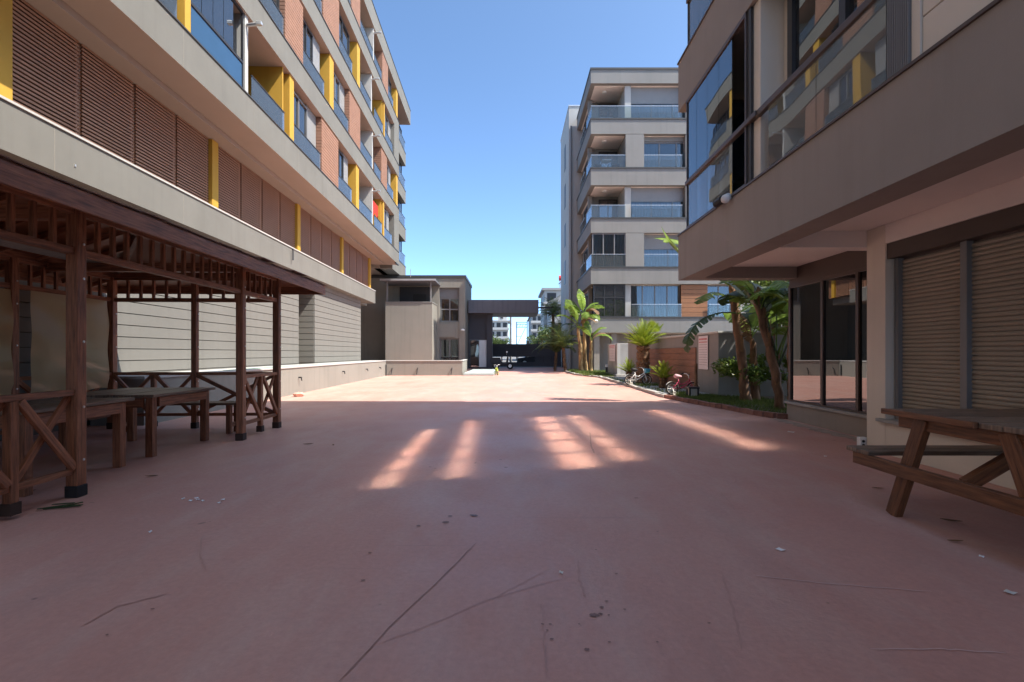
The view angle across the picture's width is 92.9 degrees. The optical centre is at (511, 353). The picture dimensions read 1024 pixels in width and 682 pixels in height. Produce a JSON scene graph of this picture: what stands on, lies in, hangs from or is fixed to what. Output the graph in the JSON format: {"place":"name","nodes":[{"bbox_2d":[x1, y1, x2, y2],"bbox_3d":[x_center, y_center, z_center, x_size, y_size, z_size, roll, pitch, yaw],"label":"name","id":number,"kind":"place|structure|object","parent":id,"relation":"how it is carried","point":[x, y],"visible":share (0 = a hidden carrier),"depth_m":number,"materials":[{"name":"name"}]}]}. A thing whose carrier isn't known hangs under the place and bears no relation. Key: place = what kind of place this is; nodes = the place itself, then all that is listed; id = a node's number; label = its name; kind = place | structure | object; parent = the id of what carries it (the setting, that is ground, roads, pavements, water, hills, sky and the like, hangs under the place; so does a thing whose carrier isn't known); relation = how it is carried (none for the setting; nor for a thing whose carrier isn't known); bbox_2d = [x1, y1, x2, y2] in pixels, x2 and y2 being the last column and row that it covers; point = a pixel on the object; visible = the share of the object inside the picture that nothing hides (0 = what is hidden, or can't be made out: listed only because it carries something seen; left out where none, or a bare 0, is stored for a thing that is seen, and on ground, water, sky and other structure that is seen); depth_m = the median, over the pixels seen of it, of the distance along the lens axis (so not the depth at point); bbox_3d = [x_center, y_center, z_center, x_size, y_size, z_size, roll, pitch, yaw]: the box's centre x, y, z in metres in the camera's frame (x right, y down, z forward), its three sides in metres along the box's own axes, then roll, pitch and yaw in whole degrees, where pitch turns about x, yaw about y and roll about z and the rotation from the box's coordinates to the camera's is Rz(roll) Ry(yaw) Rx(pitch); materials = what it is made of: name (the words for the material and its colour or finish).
{"place":"outdoors","nodes":[
{"label":"outdoors","id":0,"kind":"place"},
{"bbox_2d":[37,501,82,509],"bbox_3d":[-3.636,1.230,3.931,0.289,0.029,0.095,0,0,-18],"label":"palm cutting","id":1,"kind":"object","parent":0,"point":[70,504],"visible":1,"depth_m":3.93,"materials":[{"name":"green plant"}]},
{"bbox_2d":[493,320,509,343],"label":"apartment house","id":2,"kind":"structure","parent":0,"point":[500,328],"depth_m":150.00,"materials":[{"name":"paint"}]},
{"bbox_2d":[493,357,521,361],"bbox_3d":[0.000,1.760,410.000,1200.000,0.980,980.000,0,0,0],"label":"ground","id":3,"kind":"structure","parent":0,"point":[505,358],"depth_m":114.05,"materials":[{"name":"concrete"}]},
{"bbox_2d":[493,334,502,343],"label":"street tree","id":4,"kind":"object","parent":3,"relation":"on","point":[495,340],"visible":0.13,"depth_m":69.80,"materials":[{"name":"green plant"}]},
{"bbox_2d":[497,338,512,360],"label":"street tree","id":5,"kind":"object","parent":3,"relation":"on","point":[503,341],"visible":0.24,"depth_m":77.93,"materials":[{"name":"green plant"}]},
{"bbox_2d":[516,321,527,360],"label":"steel gantry","id":6,"kind":"object","parent":3,"relation":"on","point":[522,333],"visible":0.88,"depth_m":79.96,"materials":[{"name":"white metal"}]},
{"bbox_2d":[526,330,547,343],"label":"street tree","id":7,"kind":"object","parent":3,"relation":"on","point":[533,340],"visible":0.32,"depth_m":59.64,"materials":[{"name":"green plant"}]},
{"bbox_2d":[0,367,1023,681],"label":"pavement","id":8,"kind":"structure","parent":0,"point":[412,529],"depth_m":3.05,"materials":[{"name":"concrete"}]},
{"bbox_2d":[0,397,134,496],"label":"dining table","id":9,"kind":"object","parent":8,"relation":"on","point":[45,408],"visible":0.52,"depth_m":4.97,"materials":[{"name":"brown wood"}]},
{"bbox_2d":[54,387,214,456],"bbox_3d":[-4.890,0.873,6.394,1.224,0.755,1.280,0,0,-2],"label":"dining table","id":10,"kind":"object","parent":8,"relation":"on","point":[150,399],"visible":0.77,"depth_m":6.12,"materials":[{"name":"brown wood"}]},
{"bbox_2d":[0,154,326,516],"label":"gazebo","id":11,"kind":"object","parent":8,"relation":"on","point":[136,251],"visible":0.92,"depth_m":5.51,"materials":[{"name":"brown wood"}]},
{"bbox_2d":[0,288,13,394],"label":"plastic sheet","id":12,"kind":"object","parent":11,"relation":"hanging from","point":[6,363],"visible":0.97,"depth_m":6.20,"materials":[{"name":"brown"}]},
{"bbox_2d":[0,239,101,262],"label":"rolled blind","id":13,"kind":"object","parent":11,"relation":"attached to","point":[19,246],"visible":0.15,"depth_m":6.08,"materials":[{"name":"fabric"}]},
{"bbox_2d":[30,291,108,392],"bbox_3d":[-6.488,-0.125,7.190,0.040,1.430,1.322,0,0,-2],"label":"plastic sheet","id":14,"kind":"object","parent":11,"relation":"hanging from","point":[48,344],"visible":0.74,"depth_m":6.95,"materials":[{"name":"brown"}]},
{"bbox_2d":[126,401,246,433],"bbox_3d":[-5.243,1.010,7.643,2.050,0.480,0.332,0,0,-2],"label":"bench","id":15,"kind":"object","parent":8,"relation":"on","point":[230,423],"visible":0.23,"depth_m":7.53,"materials":[{"name":"brown wood"}]},
{"bbox_2d":[0,0,410,440],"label":"apartment block","id":16,"kind":"structure","parent":8,"relation":"on","point":[271,130],"depth_m":13.01,"materials":[{"name":"grey paint"}]},
{"bbox_2d":[273,0,279,9],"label":"window","id":17,"kind":"structure","parent":16,"relation":"in","point":[277,2],"depth_m":15.45,"materials":[{"name":"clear glass"}]},
{"bbox_2d":[294,92,306,136],"bbox_3d":[-7.523,-7.985,17.046,0.115,1.938,1.536,0,0,-2],"label":"window","id":18,"kind":"structure","parent":16,"relation":"in","point":[300,110],"depth_m":17.30,"materials":[{"name":"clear glass"}]},
{"bbox_2d":[303,19,312,62],"bbox_3d":[-7.547,-11.000,17.712,0.115,1.968,1.296,0,0,-2],"label":"window","id":19,"kind":"structure","parent":16,"relation":"in","point":[307,35],"depth_m":17.94,"materials":[{"name":"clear glass"}]},
{"bbox_2d":[334,73,339,105],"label":"window","id":20,"kind":"structure","parent":16,"relation":"in","point":[336,82],"depth_m":21.22,"materials":[{"name":"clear glass"}]},
{"bbox_2d":[338,149,343,179],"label":"window","id":21,"kind":"structure","parent":16,"relation":"in","point":[340,156],"depth_m":21.78,"materials":[{"name":"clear glass"}]},
{"bbox_2d":[339,14,348,53],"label":"window","id":22,"kind":"structure","parent":16,"relation":"in","point":[343,33],"depth_m":22.20,"materials":[{"name":"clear glass"}]},
{"bbox_2d":[373,201,377,216],"bbox_3d":[-7.924,-8.245,28.095,0.032,0.950,2.100,0,0,-2],"label":"washing","id":23,"kind":"object","parent":16,"relation":"hanging from","point":[375,208],"visible":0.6,"depth_m":28.25,"materials":[{"name":"red fabric"}]},
{"bbox_2d":[384,209,386,228],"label":"window","id":24,"kind":"structure","parent":16,"relation":"in","point":[385,213],"depth_m":30.72,"materials":[{"name":"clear glass"}]},
{"bbox_2d":[385,114,387,133],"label":"window","id":25,"kind":"structure","parent":16,"relation":"in","point":[386,120],"depth_m":30.99,"materials":[{"name":"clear glass"}]},
{"bbox_2d":[398,198,401,212],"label":"window","id":26,"kind":"structure","parent":16,"relation":"in","point":[399,202],"depth_m":38.06,"materials":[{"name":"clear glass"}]},
{"bbox_2d":[90,359,466,425],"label":"low wall","id":27,"kind":"structure","parent":8,"relation":"on","point":[303,378],"depth_m":15.69,"materials":[{"name":"paint"}]},
{"bbox_2d":[293,392,304,396],"bbox_3d":[-6.139,1.186,14.000,0.318,0.154,0.254,0,0,20],"label":"rubble lump","id":28,"kind":"object","parent":8,"relation":"on","point":[298,394],"visible":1,"depth_m":13.92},
{"bbox_2d":[360,269,471,368],"bbox_3d":[-8.720,-2.500,37.910,10.560,7.500,8.180,0,0,0],"label":"annex","id":29,"kind":"object","parent":8,"relation":"on","point":[414,317],"visible":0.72,"depth_m":36.38,"materials":[{"name":"paint"}]},
{"bbox_2d":[413,294,425,301],"bbox_3d":[-6.900,-3.725,36.360,1.000,1.350,0.020,0,0,0],"label":"door","id":30,"kind":"structure","parent":29,"relation":"in","point":[416,297],"depth_m":36.35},
{"bbox_2d":[440,298,458,321],"bbox_3d":[-4.695,-3.260,36.760,1.450,1.780,0.080,0,0,0],"label":"window","id":31,"kind":"structure","parent":29,"relation":"in","point":[449,307],"depth_m":36.75,"materials":[{"name":"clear glass"}]},
{"bbox_2d":[440,339,458,359],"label":"window","id":32,"kind":"structure","parent":29,"relation":"in","point":[444,343],"depth_m":36.84,"materials":[{"name":"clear glass"}]},
{"bbox_2d":[463,369,494,375],"bbox_3d":[-1.850,1.180,30.200,1.700,0.140,6.600,0,0,0],"label":"step","id":33,"kind":"object","parent":8,"relation":"on","point":[481,372],"visible":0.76,"depth_m":27.81,"materials":[{"name":"concrete"}]},
{"bbox_2d":[491,351,512,368],"bbox_3d":[-0.770,0.549,37.377,1.759,1.393,0.693,0,0,0],"label":"motor scooter","id":34,"kind":"object","parent":8,"relation":"on","point":[496,361],"visible":0.98,"depth_m":37.25,"materials":[{"name":"black metal"}]},
{"bbox_2d":[468,300,551,368],"bbox_3d":[-0.145,-1.460,40.200,6.690,5.420,4.400,0,0,0],"label":"gatehouse","id":35,"kind":"object","parent":8,"relation":"on","point":[482,314],"visible":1,"depth_m":38.70,"materials":[{"name":"black metal"}]},
{"bbox_2d":[533,330,575,370],"bbox_3d":[3.015,-0.153,34.041,3.307,2.879,3.404,0,0,0],"label":"feather palm","id":36,"kind":"object","parent":8,"relation":"on","point":[555,348],"visible":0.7,"depth_m":33.90,"materials":[{"name":"green plant"}]},
{"bbox_2d":[538,322,577,371],"bbox_3d":[3.306,-0.399,32.199,3.416,3.374,3.106,0,0,0],"label":"feather palm","id":37,"kind":"object","parent":8,"relation":"on","point":[561,342],"visible":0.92,"depth_m":32.09,"materials":[{"name":"green plant"}]},
{"bbox_2d":[562,370,666,397],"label":"kerb","id":38,"kind":"structure","parent":8,"relation":"on","point":[656,393],"depth_m":18.19,"materials":[{"name":"concrete"}]},
{"bbox_2d":[608,343,627,376],"bbox_3d":[5.900,0.370,26.150,1.200,1.760,2.900,0,0,0],"label":"concrete housing","id":39,"kind":"object","parent":8,"relation":"on","point":[621,352],"visible":0.48,"depth_m":25.00,"materials":[{"name":"paint"}]},
{"bbox_2d":[609,344,614,360],"bbox_3d":[5.383,-0.020,26.150,0.014,0.900,1.500,0,0,0],"label":"notice board","id":40,"kind":"object","parent":39,"relation":"attached to","point":[611,352],"visible":1,"depth_m":26.03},
{"bbox_2d":[560,67,784,370],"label":"apartment block","id":41,"kind":"structure","parent":8,"relation":"on","point":[619,262],"depth_m":31.81,"materials":[{"name":"grey paint"}]},
{"bbox_2d":[564,260,565,284],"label":"stair window","id":42,"kind":"structure","parent":41,"relation":"in","point":[565,260],"depth_m":40.50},
{"bbox_2d":[564,223,565,247],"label":"stair window","id":43,"kind":"structure","parent":41,"relation":"in","point":[565,223],"depth_m":40.87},
{"bbox_2d":[564,183,565,209],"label":"stair window","id":44,"kind":"structure","parent":41,"relation":"in","point":[565,183],"depth_m":40.87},
{"bbox_2d":[564,144,565,172],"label":"stair window","id":45,"kind":"structure","parent":41,"relation":"in","point":[565,144],"depth_m":40.87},
{"bbox_2d":[584,248,587,271],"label":"window","id":46,"kind":"structure","parent":41,"relation":"in","point":[586,252],"depth_m":35.68,"materials":[{"name":"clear glass"}]},
{"bbox_2d":[584,205,587,225],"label":"window","id":47,"kind":"structure","parent":41,"relation":"in","point":[586,210],"depth_m":35.82,"materials":[{"name":"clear glass"}]},
{"bbox_2d":[584,159,587,177],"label":"window","id":48,"kind":"structure","parent":41,"relation":"in","point":[585,169],"depth_m":35.82,"materials":[{"name":"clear glass"}]},
{"bbox_2d":[594,160,600,166],"bbox_3d":[5.677,-12.431,32.285,0.440,0.900,0.470,0,0,0],"label":"balcony chair","id":49,"kind":"object","parent":41,"relation":"on","point":[597,163],"visible":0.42,"depth_m":32.48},
{"bbox_2d":[601,160,610,166],"bbox_3d":[6.238,-12.342,32.250,0.594,0.739,0.600,0,0,0],"label":"balcony table","id":50,"kind":"object","parent":41,"relation":"on","point":[604,162],"visible":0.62,"depth_m":32.23,"materials":[{"name":"white paint"}]},
{"bbox_2d":[598,199,616,216],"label":"window","id":51,"kind":"structure","parent":41,"relation":"in","point":[606,207],"depth_m":33.60,"materials":[{"name":"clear glass"}]},
{"bbox_2d":[598,152,616,166],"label":"window","id":52,"kind":"structure","parent":41,"relation":"in","point":[601,155],"depth_m":33.60,"materials":[{"name":"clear glass"}]},
{"bbox_2d":[598,104,616,117],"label":"window","id":53,"kind":"structure","parent":41,"relation":"in","point":[604,110],"depth_m":33.60,"materials":[{"name":"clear glass"}]},
{"bbox_2d":[592,233,624,265],"bbox_3d":[6.255,-6.656,31.517,2.144,2.155,0.194,0,0,0],"label":"window","id":54,"kind":"structure","parent":41,"relation":"in","point":[602,243],"depth_m":31.56,"materials":[{"name":"grey glass"}]},
{"bbox_2d":[594,284,624,316],"bbox_3d":[6.304,-3.389,31.460,2.046,2.089,0.080,0,0,0],"label":"window","id":55,"kind":"structure","parent":41,"relation":"in","point":[611,296],"depth_m":31.46,"materials":[{"name":"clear glass"}]},
{"bbox_2d":[611,160,619,166],"bbox_3d":[6.865,-12.431,32.285,0.440,0.900,0.470,0,0,0],"label":"balcony chair","id":56,"kind":"object","parent":41,"relation":"on","point":[614,163],"visible":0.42,"depth_m":32.48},
{"bbox_2d":[631,285,678,316],"bbox_3d":[9.340,-3.389,31.917,3.234,2.089,0.194,0,0,0],"label":"window","id":57,"kind":"structure","parent":41,"relation":"in","point":[670,292],"depth_m":31.95,"materials":[{"name":"blue glass"}]},
{"bbox_2d":[631,202,681,216],"bbox_3d":[9.804,-9.775,31.918,4.163,2.056,0.196,0,0,0],"label":"balcony railing","id":58,"kind":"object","parent":41,"relation":"in","point":[638,209],"depth_m":31.96,"materials":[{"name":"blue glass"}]},
{"bbox_2d":[631,104,681,117],"bbox_3d":[9.804,-16.260,31.918,4.163,2.221,0.196,0,0,0],"label":"balcony railing","id":59,"kind":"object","parent":41,"relation":"in","point":[638,110],"depth_m":31.96,"materials":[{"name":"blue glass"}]},
{"bbox_2d":[644,243,677,265],"bbox_3d":[10.200,-6.646,31.917,3.371,2.135,0.194,0,0,0],"label":"balcony railing","id":60,"kind":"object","parent":41,"relation":"in","point":[649,260],"depth_m":31.96,"materials":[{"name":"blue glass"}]},
{"bbox_2d":[644,142,682,166],"bbox_3d":[10.200,-12.892,31.917,3.371,1.822,0.194,0,0,0],"label":"window","id":61,"kind":"structure","parent":41,"relation":"in","point":[651,149],"depth_m":31.94,"materials":[{"name":"blue glass"}]},
{"bbox_2d":[707,286,729,316],"bbox_3d":[13.482,-3.379,31.867,1.551,2.069,0.194,0,0,0],"label":"window","id":62,"kind":"structure","parent":41,"relation":"in","point":[712,309],"depth_m":31.89,"materials":[{"name":"blue glass"}]},
{"bbox_2d":[694,364,697,386],"bbox_3d":[5.200,0.775,13.750,0.090,0.950,0.086,0,0,0],"label":"post","id":63,"kind":"object","parent":8,"relation":"on","point":[695,375],"visible":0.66,"depth_m":13.72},
{"bbox_2d":[628,331,787,395],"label":"garden wall","id":64,"kind":"structure","parent":8,"relation":"on","point":[721,345],"depth_m":14.26,"materials":[{"name":"grey plaster"},{"name":"wood"}]},
{"bbox_2d":[698,336,707,369],"bbox_3d":[5.698,-0.015,14.500,0.014,0.990,0.700,0,0,0],"label":"notice board","id":65,"kind":"object","parent":64,"relation":"attached to","point":[702,352],"visible":1,"depth_m":14.46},
{"bbox_2d":[664,395,787,418],"bbox_3d":[4.674,1.202,11.345,0.359,0.125,4.574,0,0,-13],"label":"brick edging","id":66,"kind":"object","parent":8,"relation":"on","point":[742,410],"visible":0.94,"depth_m":10.51,"materials":[{"name":"brick"}]},
{"bbox_2d":[677,0,1023,489],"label":"apartment block","id":67,"kind":"structure","parent":8,"relation":"on","point":[861,162],"depth_m":5.35,"materials":[{"name":"grey paint"}]},
{"bbox_2d":[713,193,730,207],"bbox_3d":[3.066,-2.220,7.079,0.161,0.165,0.402,0,0,1],"label":"security camera","id":68,"kind":"object","parent":67,"relation":"attached to","point":[721,200],"visible":1,"depth_m":6.95,"materials":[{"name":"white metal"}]},
{"bbox_2d":[787,0,864,78],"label":"window","id":69,"kind":"structure","parent":67,"relation":"in","point":[809,22],"depth_m":5.60,"materials":[{"name":"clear glass"}]},
{"bbox_2d":[857,437,866,444],"bbox_3d":[4.591,1.175,6.373,0.100,0.150,0.080,0,0,1],"label":"socket box","id":70,"kind":"object","parent":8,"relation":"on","point":[861,440],"visible":0.56,"depth_m":6.34,"materials":[{"name":"white paint"}]},
{"bbox_2d":[846,408,1023,516],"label":"picnic table","id":71,"kind":"object","parent":8,"relation":"on","point":[1001,431],"visible":0.98,"depth_m":3.35,"materials":[{"name":"brown wood"}]},
{"bbox_2d":[1004,589,1017,593],"bbox_3d":[2.586,1.240,2.527,0.055,0.011,0.037,0,0,0],"label":"paper scrap","id":72,"kind":"object","parent":8,"relation":"on","point":[1008,591],"visible":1,"depth_m":2.52,"materials":[{"name":"white paper"}]},
{"bbox_2d":[517,357,534,361],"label":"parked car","id":73,"kind":"object","parent":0,"point":[527,359],"visible":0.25,"depth_m":46.20,"materials":[{"name":"black metal"}]},
{"bbox_2d":[372,0,686,343],"label":"sky","id":74,"kind":"structure","parent":0,"point":[489,86],"materials":[{"name":"blue"}]},
{"bbox_2d":[527,314,540,342],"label":"apartment house","id":75,"kind":"structure","parent":0,"point":[534,323],"depth_m":158.00,"materials":[{"name":"paint"}]},
{"bbox_2d":[538,288,560,342],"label":"apartment house","id":76,"kind":"structure","parent":0,"point":[549,293],"depth_m":88.00,"materials":[{"name":"paint"}]},
{"bbox_2d":[547,293,555,301],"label":"window","id":77,"kind":"structure","parent":76,"relation":"in","point":[549,295],"depth_m":87.95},
{"bbox_2d":[545,295,560,330],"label":"apartment house","id":78,"kind":"structure","parent":0,"point":[550,320],"depth_m":75.95,"materials":[{"name":"paint"}]},
{"bbox_2d":[545,313,561,332],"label":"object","id":79,"kind":"object","parent":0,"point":[559,323],"visible":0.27,"depth_m":44.55,"materials":[{"name":"white concrete"}]},
{"bbox_2d":[603,376,786,412],"bbox_3d":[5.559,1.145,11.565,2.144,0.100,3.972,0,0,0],"label":"grass","id":80,"kind":"structure","parent":0,"point":[732,400],"depth_m":11.62,"materials":[{"name":"plant"}]},
{"bbox_2d":[557,299,599,370],"bbox_3d":[4.013,-1.094,29.828,2.537,4.729,2.129,0,0,16],"label":"banana plant","id":81,"kind":"object","parent":80,"relation":"on","point":[573,312],"visible":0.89,"depth_m":29.90,"materials":[{"name":"green plant"}]},
{"bbox_2d":[564,289,604,369],"bbox_3d":[4.473,-1.429,30.098,2.553,5.397,2.090,0,0,13],"label":"banana plant","id":82,"kind":"object","parent":80,"relation":"on","point":[586,314],"visible":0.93,"depth_m":30.05,"materials":[{"name":"green plant"}]},
{"bbox_2d":[576,317,612,370],"bbox_3d":[5.096,-0.547,29.684,2.062,3.626,1.776,0,0,20],"label":"banana plant","id":83,"kind":"object","parent":80,"relation":"on","point":[587,328],"visible":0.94,"depth_m":29.72,"materials":[{"name":"green plant"}]},
{"bbox_2d":[624,367,651,384],"bbox_3d":[4.677,0.858,18.003,1.093,0.664,0.470,0,0,-10],"label":"child bicycle","id":84,"kind":"object","parent":80,"relation":"on","point":[642,377],"visible":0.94,"depth_m":17.98,"materials":[{"name":"white metal"}]},
{"bbox_2d":[645,318,667,337],"bbox_3d":[6.538,-0.184,22.606,1.506,2.868,1.170,0,0,0],"label":"fan palm","id":85,"kind":"object","parent":80,"relation":"on","point":[657,327],"visible":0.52,"depth_m":22.44,"materials":[{"name":"green plant"}]},
{"bbox_2d":[608,377,708,393],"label":"gravel","id":86,"kind":"structure","parent":80,"relation":"on","point":[654,387],"depth_m":16.61,"materials":[{"name":"gravel"}]},
{"bbox_2d":[615,358,634,380],"bbox_3d":[4.963,0.691,20.767,1.126,1.057,1.028,0,0,0],"label":"cycad","id":87,"kind":"object","parent":86,"relation":"on","point":[627,368],"visible":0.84,"depth_m":20.71,"materials":[{"name":"green plant"}]},
{"bbox_2d":[620,318,666,383],"bbox_3d":[5.180,-0.081,18.987,1.853,2.603,1.920,0,0,0],"label":"cycad","id":88,"kind":"object","parent":86,"relation":"on","point":[643,337],"visible":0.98,"depth_m":18.80,"materials":[{"name":"green plant"}]},
{"bbox_2d":[606,375,702,394],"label":"path weeds","id":89,"kind":"object","parent":86,"relation":"on","point":[649,385],"visible":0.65,"depth_m":17.34,"materials":[{"name":"green plant"}]},
{"bbox_2d":[647,360,677,387],"bbox_3d":[5.139,0.720,16.388,1.084,1.000,1.149,0,0,0],"label":"cycad","id":90,"kind":"object","parent":86,"relation":"on","point":[663,375],"visible":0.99,"depth_m":16.29,"materials":[{"name":"green plant"}]},
{"bbox_2d":[666,373,698,394],"bbox_3d":[4.876,0.885,13.902,1.004,0.609,0.432,0,0,-8],"label":"child bicycle","id":91,"kind":"object","parent":80,"relation":"on","point":[677,388],"visible":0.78,"depth_m":13.86,"materials":[{"name":"red metal"}]},
{"bbox_2d":[685,387,699,395],"bbox_3d":[4.860,1.065,13.100,0.280,0.310,0.280,0,0,0],"label":"garden lantern","id":92,"kind":"object","parent":80,"relation":"on","point":[691,391],"visible":0.6,"depth_m":13.01,"materials":[{"name":"black metal"}]},
{"bbox_2d":[655,227,787,400],"bbox_3d":[5.434,-0.949,11.835,3.493,4.451,1.848,0,0,0],"label":"banana plant","id":93,"kind":"object","parent":80,"relation":"on","point":[737,318],"visible":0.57,"depth_m":11.90,"materials":[{"name":"green plant"}]},
{"bbox_2d":[711,353,770,385],"bbox_3d":[5.899,0.636,12.534,1.345,1.332,1.464,0,0,40],"label":"shrub","id":94,"kind":"object","parent":80,"relation":"on","point":[727,367],"visible":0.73,"depth_m":12.32,"materials":[{"name":"green plant"}]},
{"bbox_2d":[718,280,788,409],"bbox_3d":[5.562,-0.557,10.526,2.688,3.664,2.193,0,0,42],"label":"banana plant","id":95,"kind":"object","parent":80,"relation":"on","point":[763,306],"visible":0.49,"depth_m":10.44,"materials":[{"name":"green plant"}]},
{"bbox_2d":[723,286,787,399],"bbox_3d":[6.351,-0.230,12.164,1.432,3.007,1.550,0,0,-37],"label":"banana plant","id":96,"kind":"object","parent":80,"relation":"on","point":[751,317],"visible":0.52,"depth_m":12.18,"materials":[{"name":"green plant"}]},
{"bbox_2d":[739,280,787,330],"bbox_3d":[8.326,-1.114,15.308,2.927,4.833,3.744,0,0,0],"label":"tree","id":97,"kind":"object","parent":80,"relation":"on","point":[761,283],"visible":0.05,"depth_m":14.85,"materials":[{"name":"green plant"}]},
{"bbox_2d":[746,287,787,400],"bbox_3d":[5.522,-0.101,10.014,1.352,2.707,1.268,0,0,-42],"label":"banana plant","id":98,"kind":"object","parent":80,"relation":"on","point":[775,293],"visible":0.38,"depth_m":9.99,"materials":[{"name":"green plant"}]},
{"bbox_2d":[762,280,788,322],"bbox_3d":[8.959,-1.617,12.357,4.265,5.841,4.433,0,0,0],"label":"tree","id":99,"kind":"object","parent":80,"relation":"on","point":[768,284],"visible":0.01,"depth_m":13.69,"materials":[{"name":"green plant"}]},
{"bbox_2d":[764,351,787,395],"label":"shrub","id":100,"kind":"object","parent":80,"relation":"on","point":[784,360],"visible":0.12,"depth_m":12.62,"materials":[{"name":"green plant"}]},
{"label":"far pavement","id":101,"kind":"structure","parent":0,"visible":0},
{"bbox_2d":[536,325,559,341],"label":"street tree","id":102,"kind":"object","parent":101,"relation":"on","point":[546,333],"visible":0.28,"depth_m":56.08,"materials":[{"name":"green plant"}]},
{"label":"road","id":103,"kind":"structure","parent":0,"visible":0},
{"bbox_2d":[510,317,511,361],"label":"street pole","id":104,"kind":"object","parent":103,"relation":"on","point":[511,332],"visible":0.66,"depth_m":47.91,"materials":[{"name":"metal"}]},
{"bbox_2d":[538,296,560,340],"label":"feather palm","id":105,"kind":"object","parent":103,"relation":"on","point":[554,309],"visible":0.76,"depth_m":45.35,"materials":[{"name":"green plant"}]},
{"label":"lawn","id":106,"kind":"structure","parent":0,"visible":0},
{"bbox_2d":[567,368,613,375],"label":"lawn grass","id":107,"kind":"structure","parent":106,"relation":"on","point":[591,372],"depth_m":27.55,"materials":[{"name":"plant"}]},
{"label":"boundary wall","id":108,"kind":"object","parent":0,"visible":0},
{"bbox_2d":[493,344,560,366],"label":"sliding gate","id":109,"kind":"structure","parent":108,"relation":"attached to","point":[544,357],"depth_m":42.58,"materials":[{"name":"black metal"}]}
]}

